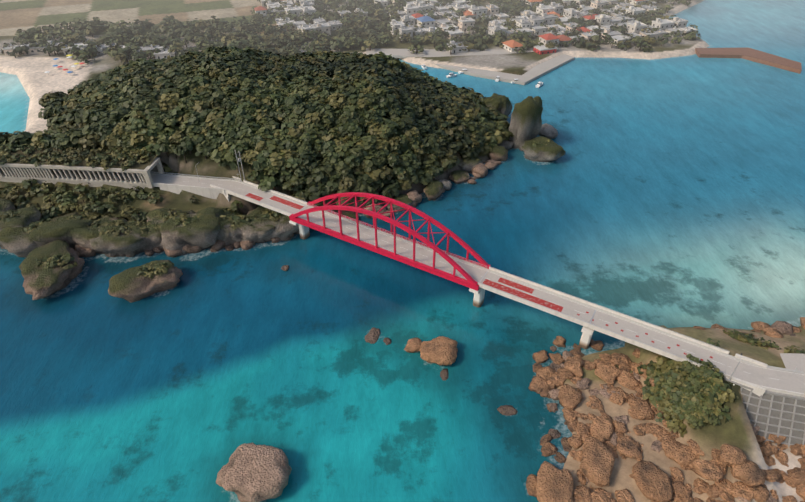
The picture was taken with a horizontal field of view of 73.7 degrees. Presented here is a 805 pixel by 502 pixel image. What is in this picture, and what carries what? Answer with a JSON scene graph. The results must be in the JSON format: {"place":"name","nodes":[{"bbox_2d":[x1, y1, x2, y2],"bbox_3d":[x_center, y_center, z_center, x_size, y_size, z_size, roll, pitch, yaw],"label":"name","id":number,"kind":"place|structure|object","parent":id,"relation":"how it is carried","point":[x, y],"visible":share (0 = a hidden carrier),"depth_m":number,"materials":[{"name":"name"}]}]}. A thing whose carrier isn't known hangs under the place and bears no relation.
{"place":"outdoors","nodes":[
{"label":"outdoors","id":0,"kind":"place"},
{"bbox_2d":[0,0,804,501],"bbox_3d":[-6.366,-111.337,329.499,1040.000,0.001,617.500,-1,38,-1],"label":"sea water","id":1,"kind":"structure","parent":0,"point":[668,192],"depth_m":164.79,"materials":[{"name":"blue liquid"}]},
{"bbox_2d":[19,240,84,299],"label":"islet rock","id":2,"kind":"object","parent":1,"relation":"in","point":[39,282],"visible":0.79,"depth_m":169.53,"materials":[{"name":"stone"}]},
{"bbox_2d":[108,260,182,302],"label":"islet rock","id":3,"kind":"object","parent":1,"relation":"in","point":[130,285],"visible":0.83,"depth_m":167.50,"materials":[{"name":"stone"}]},
{"bbox_2d":[216,442,291,501],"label":"foreground rock","id":4,"kind":"object","parent":1,"relation":"in","point":[251,472],"visible":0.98,"depth_m":117.28,"materials":[{"name":"stone"}]},
{"bbox_2d":[365,327,379,343],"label":"rock","id":5,"kind":"object","parent":1,"relation":"in","point":[372,336],"visible":0.98,"depth_m":154.92,"materials":[{"name":"stone"}]},
{"bbox_2d":[404,338,421,352],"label":"channel rock","id":6,"kind":"object","parent":1,"relation":"in","point":[413,345],"visible":0.92,"depth_m":150.47,"materials":[{"name":"stone"}]},
{"bbox_2d":[419,336,457,365],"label":"channel rock","id":7,"kind":"object","parent":1,"relation":"in","point":[440,350],"visible":0.98,"depth_m":147.13,"materials":[{"name":"stone"}]},
{"bbox_2d":[508,96,542,150],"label":"sea stack","id":8,"kind":"object","parent":1,"relation":"in","point":[526,122],"visible":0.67,"depth_m":236.67,"materials":[{"name":"stone"}]},
{"bbox_2d":[521,136,565,161],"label":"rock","id":9,"kind":"object","parent":1,"relation":"in","point":[551,150],"visible":0.94,"depth_m":235.83,"materials":[{"name":"stone"}]},
{"bbox_2d":[539,123,557,138],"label":"rock","id":10,"kind":"object","parent":1,"relation":"in","point":[549,131],"visible":0.73,"depth_m":254.86,"materials":[{"name":"stone"}]},
{"bbox_2d":[695,48,801,73],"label":"harbour breakwater","id":11,"kind":"object","parent":1,"relation":"in","point":[758,56],"visible":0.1,"depth_m":345.20,"materials":[{"name":"concrete"}]},
{"bbox_2d":[0,0,804,501],"bbox_3d":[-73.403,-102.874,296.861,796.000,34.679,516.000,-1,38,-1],"label":"ground","id":12,"kind":"structure","parent":0,"point":[736,430],"depth_m":273.59,"materials":[{"name":"beige sand"}]},
{"bbox_2d":[2,44,27,54],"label":"beach house","id":13,"kind":"structure","parent":12,"relation":"on","point":[7,49],"depth_m":342.35,"materials":[{"name":"white concrete"}]},
{"bbox_2d":[23,43,47,54],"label":"beach house","id":14,"kind":"structure","parent":12,"relation":"on","point":[32,50],"depth_m":342.50,"materials":[{"name":"grey concrete"}]},
{"bbox_2d":[61,42,86,54],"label":"beach house","id":15,"kind":"structure","parent":12,"relation":"on","point":[65,52],"depth_m":341.95,"materials":[{"name":"white concrete"}]},
{"bbox_2d":[0,146,163,190],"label":"rock shed","id":16,"kind":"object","parent":12,"relation":"on","point":[145,169],"visible":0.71,"depth_m":199.32,"materials":[{"name":"concrete"}]},
{"bbox_2d":[0,141,157,170],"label":"bushes","id":17,"kind":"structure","parent":16,"relation":"on","point":[57,157],"depth_m":200.11,"materials":[{"name":"green plant"}]},
{"bbox_2d":[80,44,103,56],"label":"beach house","id":18,"kind":"structure","parent":12,"relation":"on","point":[100,52],"depth_m":340.43,"materials":[{"name":"white concrete"}]},
{"bbox_2d":[98,43,115,53],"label":"beach house","id":19,"kind":"structure","parent":12,"relation":"on","point":[103,46],"depth_m":343.63,"materials":[{"name":"grey concrete"}]},
{"bbox_2d":[0,170,263,221],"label":"slope bushes","id":20,"kind":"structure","parent":12,"relation":"on","point":[69,202],"depth_m":196.74,"materials":[{"name":"green plant"}]},
{"bbox_2d":[136,44,159,52],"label":"beach house","id":21,"kind":"structure","parent":12,"relation":"on","point":[144,48],"depth_m":339.24,"materials":[{"name":"white concrete"}]},
{"bbox_2d":[0,200,310,256],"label":"headland cliffs","id":22,"kind":"structure","parent":12,"relation":"on","point":[212,230],"depth_m":183.17,"materials":[{"name":"stone"}]},
{"bbox_2d":[154,47,177,58],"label":"beach house","id":23,"kind":"structure","parent":12,"relation":"on","point":[162,53],"depth_m":331.70,"materials":[{"name":"white concrete"}]},
{"bbox_2d":[160,187,227,198],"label":"retaining wall","id":24,"kind":"structure","parent":12,"relation":"on","point":[212,195],"depth_m":198.92,"materials":[{"name":"white concrete"}]},
{"bbox_2d":[234,151,244,179],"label":"h-frame utility poles","id":25,"kind":"object","parent":12,"relation":"on","point":[239,160],"visible":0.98,"depth_m":198.75,"materials":[{"name":"grey concrete"}]},
{"bbox_2d":[0,46,513,209],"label":"headland forest trees","id":26,"kind":"object","parent":12,"relation":"on","point":[244,101],"visible":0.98,"depth_m":213.62,"materials":[{"name":"green plant"}]},
{"bbox_2d":[254,6,267,18],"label":"house","id":27,"kind":"structure","parent":12,"relation":"on","point":[262,10],"depth_m":403.05,"materials":[{"name":"tile"}]},
{"bbox_2d":[0,95,549,278],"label":"cliff bushes","id":28,"kind":"object","parent":12,"relation":"on","point":[67,258],"visible":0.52,"depth_m":183.37,"materials":[{"name":"green plant"}]},
{"bbox_2d":[277,19,295,29],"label":"house","id":29,"kind":"structure","parent":12,"relation":"on","point":[280,22],"depth_m":384.35,"materials":[{"name":"white concrete"}]},
{"bbox_2d":[281,0,293,6],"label":"house","id":30,"kind":"structure","parent":12,"relation":"on","point":[289,2],"depth_m":429.76,"materials":[{"name":"white concrete"}]},
{"bbox_2d":[284,5,303,19],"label":"house","id":31,"kind":"structure","parent":12,"relation":"on","point":[296,10],"depth_m":403.30,"materials":[{"name":"white concrete"}]},
{"bbox_2d":[300,1,313,6],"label":"house","id":32,"kind":"structure","parent":12,"relation":"on","point":[304,3],"depth_m":414.94,"materials":[{"name":"white concrete"}]},
{"bbox_2d":[300,6,315,19],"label":"house","id":33,"kind":"structure","parent":12,"relation":"on","point":[308,10],"depth_m":402.30,"materials":[{"name":"white concrete"}]},
{"bbox_2d":[300,23,316,38],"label":"house","id":34,"kind":"structure","parent":12,"relation":"on","point":[309,27],"depth_m":366.99,"materials":[{"name":"white concrete"}]},
{"bbox_2d":[313,22,330,35],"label":"house","id":35,"kind":"structure","parent":12,"relation":"on","point":[324,26],"depth_m":369.47,"materials":[{"name":"white concrete"}]},
{"bbox_2d":[328,20,342,30],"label":"house","id":36,"kind":"structure","parent":12,"relation":"on","point":[333,24],"depth_m":383.78,"materials":[{"name":"white concrete"}]},
{"bbox_2d":[1,0,700,64],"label":"town trees","id":37,"kind":"object","parent":12,"relation":"on","point":[114,31],"depth_m":365.23,"materials":[{"name":"green plant"}]},
{"bbox_2d":[374,0,387,5],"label":"house","id":38,"kind":"structure","parent":12,"relation":"on","point":[384,2],"depth_m":433.91,"materials":[{"name":"white concrete"}]},
{"bbox_2d":[390,19,405,35],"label":"house","id":39,"kind":"structure","parent":12,"relation":"on","point":[394,23],"depth_m":375.05,"materials":[{"name":"white concrete"}]},
{"bbox_2d":[399,25,412,40],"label":"house","id":40,"kind":"structure","parent":12,"relation":"on","point":[403,29],"depth_m":365.19,"materials":[{"name":"white concrete"}]},
{"bbox_2d":[400,15,415,24],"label":"house","id":41,"kind":"structure","parent":12,"relation":"on","point":[407,18],"depth_m":384.48,"materials":[{"name":"white concrete"}]},
{"bbox_2d":[403,4,422,14],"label":"house","id":42,"kind":"structure","parent":12,"relation":"on","point":[409,9],"depth_m":406.48,"materials":[{"name":"white concrete"}]},
{"bbox_2d":[413,28,428,36],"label":"house","id":43,"kind":"structure","parent":12,"relation":"on","point":[419,31],"depth_m":370.64,"materials":[{"name":"white concrete"}]},
{"bbox_2d":[331,140,512,218],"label":"headland rocks","id":44,"kind":"object","parent":12,"relation":"on","point":[437,188],"visible":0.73,"depth_m":222.12,"materials":[{"name":"stone"}]},
{"bbox_2d":[416,2,433,12],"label":"house","id":45,"kind":"structure","parent":12,"relation":"on","point":[430,6],"depth_m":410.24,"materials":[{"name":"white concrete"}]},
{"bbox_2d":[416,16,435,27],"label":"house","id":46,"kind":"structure","parent":12,"relation":"on","point":[426,21],"depth_m":380.31,"materials":[{"name":"tile"}]},
{"bbox_2d":[434,5,448,12],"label":"house","id":47,"kind":"structure","parent":12,"relation":"on","point":[440,8],"depth_m":416.10,"materials":[{"name":"white concrete"}]},
{"bbox_2d":[435,18,451,26],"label":"house","id":48,"kind":"structure","parent":12,"relation":"on","point":[440,21],"depth_m":388.04,"materials":[{"name":"white concrete"}]},
{"bbox_2d":[438,23,457,31],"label":"house","id":49,"kind":"structure","parent":12,"relation":"on","point":[444,26],"depth_m":377.05,"materials":[{"name":"white concrete"}]},
{"bbox_2d":[439,10,456,18],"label":"house","id":50,"kind":"structure","parent":12,"relation":"on","point":[447,11],"depth_m":406.22,"materials":[{"name":"white concrete"}]},
{"bbox_2d":[444,29,463,38],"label":"house","id":51,"kind":"structure","parent":12,"relation":"on","point":[460,33],"depth_m":368.08,"materials":[{"name":"white concrete"}]},
{"bbox_2d":[447,40,467,52],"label":"house","id":52,"kind":"structure","parent":12,"relation":"on","point":[457,49],"depth_m":346.09,"materials":[{"name":"white concrete"}]},
{"bbox_2d":[453,3,470,15],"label":"house","id":53,"kind":"structure","parent":12,"relation":"on","point":[457,6],"depth_m":407.02,"materials":[{"name":"white concrete"}]},
{"bbox_2d":[458,16,474,31],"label":"house","id":54,"kind":"structure","parent":12,"relation":"on","point":[464,23],"depth_m":379.50,"materials":[{"name":"white concrete"}]},
{"bbox_2d":[463,10,475,17],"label":"house","id":55,"kind":"structure","parent":12,"relation":"on","point":[466,13],"depth_m":401.53,"materials":[{"name":"tile"}]},
{"bbox_2d":[468,5,487,18],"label":"house","id":56,"kind":"structure","parent":12,"relation":"on","point":[477,10],"depth_m":402.64,"materials":[{"name":"white concrete"}]},
{"bbox_2d":[210,176,767,395],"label":"arch bridge","id":57,"kind":"structure","parent":12,"relation":"on","point":[475,277],"depth_m":160.44,"materials":[{"name":"paint"}]},
{"bbox_2d":[486,4,499,15],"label":"house","id":58,"kind":"structure","parent":12,"relation":"on","point":[492,9],"depth_m":406.27,"materials":[{"name":"white concrete"}]},
{"bbox_2d":[487,19,501,25],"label":"house","id":59,"kind":"structure","parent":12,"relation":"on","point":[495,22],"depth_m":384.06,"materials":[{"name":"white concrete"}]},
{"bbox_2d":[483,93,511,115],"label":"sea stack","id":60,"kind":"object","parent":12,"relation":"on","point":[502,104],"visible":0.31,"depth_m":259.40,"materials":[{"name":"plant"}]},
{"bbox_2d":[488,25,506,36],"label":"house","id":61,"kind":"structure","parent":12,"relation":"on","point":[493,29],"depth_m":365.12,"materials":[{"name":"white concrete"}]},
{"bbox_2d":[495,12,508,19],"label":"house","id":62,"kind":"structure","parent":12,"relation":"on","point":[502,16],"depth_m":399.08,"materials":[{"name":"white concrete"}]},
{"bbox_2d":[433,54,573,84],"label":"harbour quay","id":63,"kind":"structure","parent":12,"relation":"on","point":[539,70],"depth_m":322.43,"materials":[{"name":"concrete"}]},
{"bbox_2d":[506,29,516,38],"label":"house","id":64,"kind":"structure","parent":12,"relation":"on","point":[509,32],"depth_m":368.17,"materials":[{"name":"white concrete"}]},
{"bbox_2d":[502,40,522,51],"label":"house","id":65,"kind":"structure","parent":12,"relation":"on","point":[510,45],"depth_m":348.23,"materials":[{"name":"tile"}]},
{"bbox_2d":[514,18,530,28],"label":"house","id":66,"kind":"structure","parent":12,"relation":"on","point":[523,22],"depth_m":376.15,"materials":[{"name":"white concrete"}]},
{"bbox_2d":[515,28,533,36],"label":"house","id":67,"kind":"structure","parent":12,"relation":"on","point":[526,30],"depth_m":372.29,"materials":[{"name":"white concrete"}]},
{"bbox_2d":[519,10,536,16],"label":"house","id":68,"kind":"structure","parent":12,"relation":"on","point":[527,13],"depth_m":404.18,"materials":[{"name":"white concrete"}]},
{"bbox_2d":[525,0,543,5],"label":"house","id":69,"kind":"structure","parent":12,"relation":"on","point":[535,1],"depth_m":435.70,"materials":[{"name":"tile"}]},
{"bbox_2d":[528,15,544,25],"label":"house","id":70,"kind":"structure","parent":12,"relation":"on","point":[534,20],"depth_m":381.97,"materials":[{"name":"white concrete"}]},
{"bbox_2d":[281,265,795,415],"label":"reef rocks","id":71,"kind":"object","parent":12,"relation":"on","point":[784,327],"visible":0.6,"depth_m":153.97,"materials":[{"name":"stone"}]},
{"bbox_2d":[530,25,547,34],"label":"house","id":72,"kind":"structure","parent":12,"relation":"on","point":[538,29],"depth_m":376.05,"materials":[{"name":"white concrete"}]},
{"bbox_2d":[533,45,557,54],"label":"red harbour shed","id":73,"kind":"structure","parent":12,"relation":"on","point":[541,49],"depth_m":345.64,"materials":[{"name":"red"}]},
{"bbox_2d":[536,4,555,14],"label":"house","id":74,"kind":"structure","parent":12,"relation":"on","point":[543,8],"depth_m":405.63,"materials":[{"name":"white concrete"}]},
{"bbox_2d":[539,13,558,24],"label":"house","id":75,"kind":"structure","parent":12,"relation":"on","point":[550,19],"depth_m":386.74,"materials":[{"name":"white concrete"}]},
{"bbox_2d":[538,33,560,45],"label":"house","id":76,"kind":"structure","parent":12,"relation":"on","point":[545,38],"depth_m":350.21,"materials":[{"name":"tile"}]},
{"bbox_2d":[546,24,565,30],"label":"house","id":77,"kind":"structure","parent":12,"relation":"on","point":[555,26],"depth_m":377.61,"materials":[{"name":"white concrete"}]},
{"bbox_2d":[549,2,563,13],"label":"house","id":78,"kind":"structure","parent":12,"relation":"on","point":[559,8],"depth_m":410.88,"materials":[{"name":"white concrete"}]},
{"bbox_2d":[557,34,571,45],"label":"house","id":79,"kind":"structure","parent":12,"relation":"on","point":[564,38],"depth_m":357.83,"materials":[{"name":"tile"}]},
{"bbox_2d":[563,8,579,16],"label":"house","id":80,"kind":"structure","parent":12,"relation":"on","point":[571,12],"depth_m":398.60,"materials":[{"name":"white concrete"}]},
{"bbox_2d":[563,22,581,31],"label":"house","id":81,"kind":"structure","parent":12,"relation":"on","point":[569,25],"depth_m":382.44,"materials":[{"name":"white concrete"}]},
{"bbox_2d":[577,5,594,11],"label":"house","id":82,"kind":"structure","parent":12,"relation":"on","point":[586,8],"depth_m":417.28,"materials":[{"name":"white concrete"}]},
{"bbox_2d":[581,31,596,41],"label":"house","id":83,"kind":"structure","parent":12,"relation":"on","point":[588,35],"depth_m":365.81,"materials":[{"name":"white concrete"}]},
{"bbox_2d":[583,14,596,20],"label":"house","id":84,"kind":"structure","parent":12,"relation":"on","point":[587,17],"depth_m":395.87,"materials":[{"name":"tile"}]},
{"bbox_2d":[585,25,603,34],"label":"house","id":85,"kind":"structure","parent":12,"relation":"on","point":[591,27],"depth_m":377.34,"materials":[{"name":"white concrete"}]},
{"bbox_2d":[590,0,604,12],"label":"house","id":86,"kind":"structure","parent":12,"relation":"on","point":[599,4],"depth_m":418.83,"materials":[{"name":"white concrete"}]},
{"bbox_2d":[595,14,611,25],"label":"house","id":87,"kind":"structure","parent":12,"relation":"on","point":[605,19],"depth_m":385.94,"materials":[{"name":"white concrete"}]},
{"bbox_2d":[601,24,616,31],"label":"house","id":88,"kind":"structure","parent":12,"relation":"on","point":[607,27],"depth_m":379.74,"materials":[{"name":"white concrete"}]},
{"bbox_2d":[601,29,621,39],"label":"house","id":89,"kind":"structure","parent":12,"relation":"on","point":[610,33],"depth_m":367.25,"materials":[{"name":"white concrete"}]},
{"bbox_2d":[610,16,621,24],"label":"house","id":90,"kind":"structure","parent":12,"relation":"on","point":[614,20],"depth_m":390.47,"materials":[{"name":"white concrete"}]},
{"bbox_2d":[608,34,629,45],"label":"house","id":91,"kind":"structure","parent":12,"relation":"on","point":[619,38],"depth_m":358.80,"materials":[{"name":"white concrete"}]},
{"bbox_2d":[615,15,634,21],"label":"house","id":92,"kind":"structure","parent":12,"relation":"on","point":[625,18],"depth_m":395.38,"materials":[{"name":"white concrete"}]},
{"bbox_2d":[620,32,641,42],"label":"house","id":93,"kind":"structure","parent":12,"relation":"on","point":[633,34],"depth_m":362.68,"materials":[{"name":"white concrete"}]},
{"bbox_2d":[626,6,645,19],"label":"house","id":94,"kind":"structure","parent":12,"relation":"on","point":[637,10],"depth_m":403.67,"materials":[{"name":"white concrete"}]},
{"bbox_2d":[625,22,647,33],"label":"house","id":95,"kind":"structure","parent":12,"relation":"on","point":[635,27],"depth_m":371.75,"materials":[{"name":"white concrete"}]},
{"bbox_2d":[628,0,645,5],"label":"house","id":96,"kind":"structure","parent":12,"relation":"on","point":[632,2],"depth_m":429.47,"materials":[{"name":"tile"}]},
{"bbox_2d":[639,29,657,37],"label":"house","id":97,"kind":"structure","parent":12,"relation":"on","point":[642,33],"depth_m":366.85,"materials":[{"name":"white concrete"}]},
{"bbox_2d":[648,29,667,38],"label":"house","id":98,"kind":"structure","parent":12,"relation":"on","point":[660,32],"depth_m":368.45,"materials":[{"name":"white concrete"}]},
{"bbox_2d":[651,18,674,29],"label":"house","id":99,"kind":"structure","parent":12,"relation":"on","point":[662,24],"depth_m":377.52,"materials":[{"name":"white concrete"}]},
{"bbox_2d":[526,336,804,501],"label":"boulder field","id":100,"kind":"structure","parent":12,"relation":"on","point":[600,438],"depth_m":123.31,"materials":[{"name":"stone"}]},
{"bbox_2d":[665,26,683,36],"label":"house","id":101,"kind":"structure","parent":12,"relation":"on","point":[669,30],"depth_m":373.83,"materials":[{"name":"white concrete"}]},
{"bbox_2d":[671,17,687,26],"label":"house","id":102,"kind":"structure","parent":12,"relation":"on","point":[680,22],"depth_m":380.97,"materials":[{"name":"white concrete"}]},
{"bbox_2d":[637,354,738,436],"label":"shrubs","id":103,"kind":"object","parent":12,"relation":"on","point":[677,392],"visible":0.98,"depth_m":128.53,"materials":[{"name":"green plant"}]},
{"bbox_2d":[679,26,697,35],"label":"house","id":104,"kind":"structure","parent":12,"relation":"on","point":[687,29],"depth_m":375.68,"materials":[{"name":"white concrete"}]},
{"bbox_2d":[693,317,804,337],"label":"rocks","id":105,"kind":"object","parent":12,"relation":"on","point":[766,328],"visible":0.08,"depth_m":154.57,"materials":[{"name":"stone"}]},
{"bbox_2d":[706,329,804,353],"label":"shrubs","id":106,"kind":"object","parent":12,"relation":"on","point":[745,337],"depth_m":143.85,"materials":[{"name":"green plant"}]},
{"bbox_2d":[724,377,804,446],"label":"retaining wall","id":107,"kind":"structure","parent":12,"relation":"on","point":[774,413],"depth_m":126.55,"materials":[{"name":"concrete"}]},
{"bbox_2d":[0,167,804,396],"bbox_3d":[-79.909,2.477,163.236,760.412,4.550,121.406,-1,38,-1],"label":"road","id":108,"kind":"structure","parent":0,"point":[778,379],"depth_m":133.85,"materials":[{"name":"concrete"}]},
{"bbox_2d":[366,45,566,58],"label":"harbour shore road","id":109,"kind":"structure","parent":0,"point":[401,53],"depth_m":347.25,"materials":[{"name":"concrete"}]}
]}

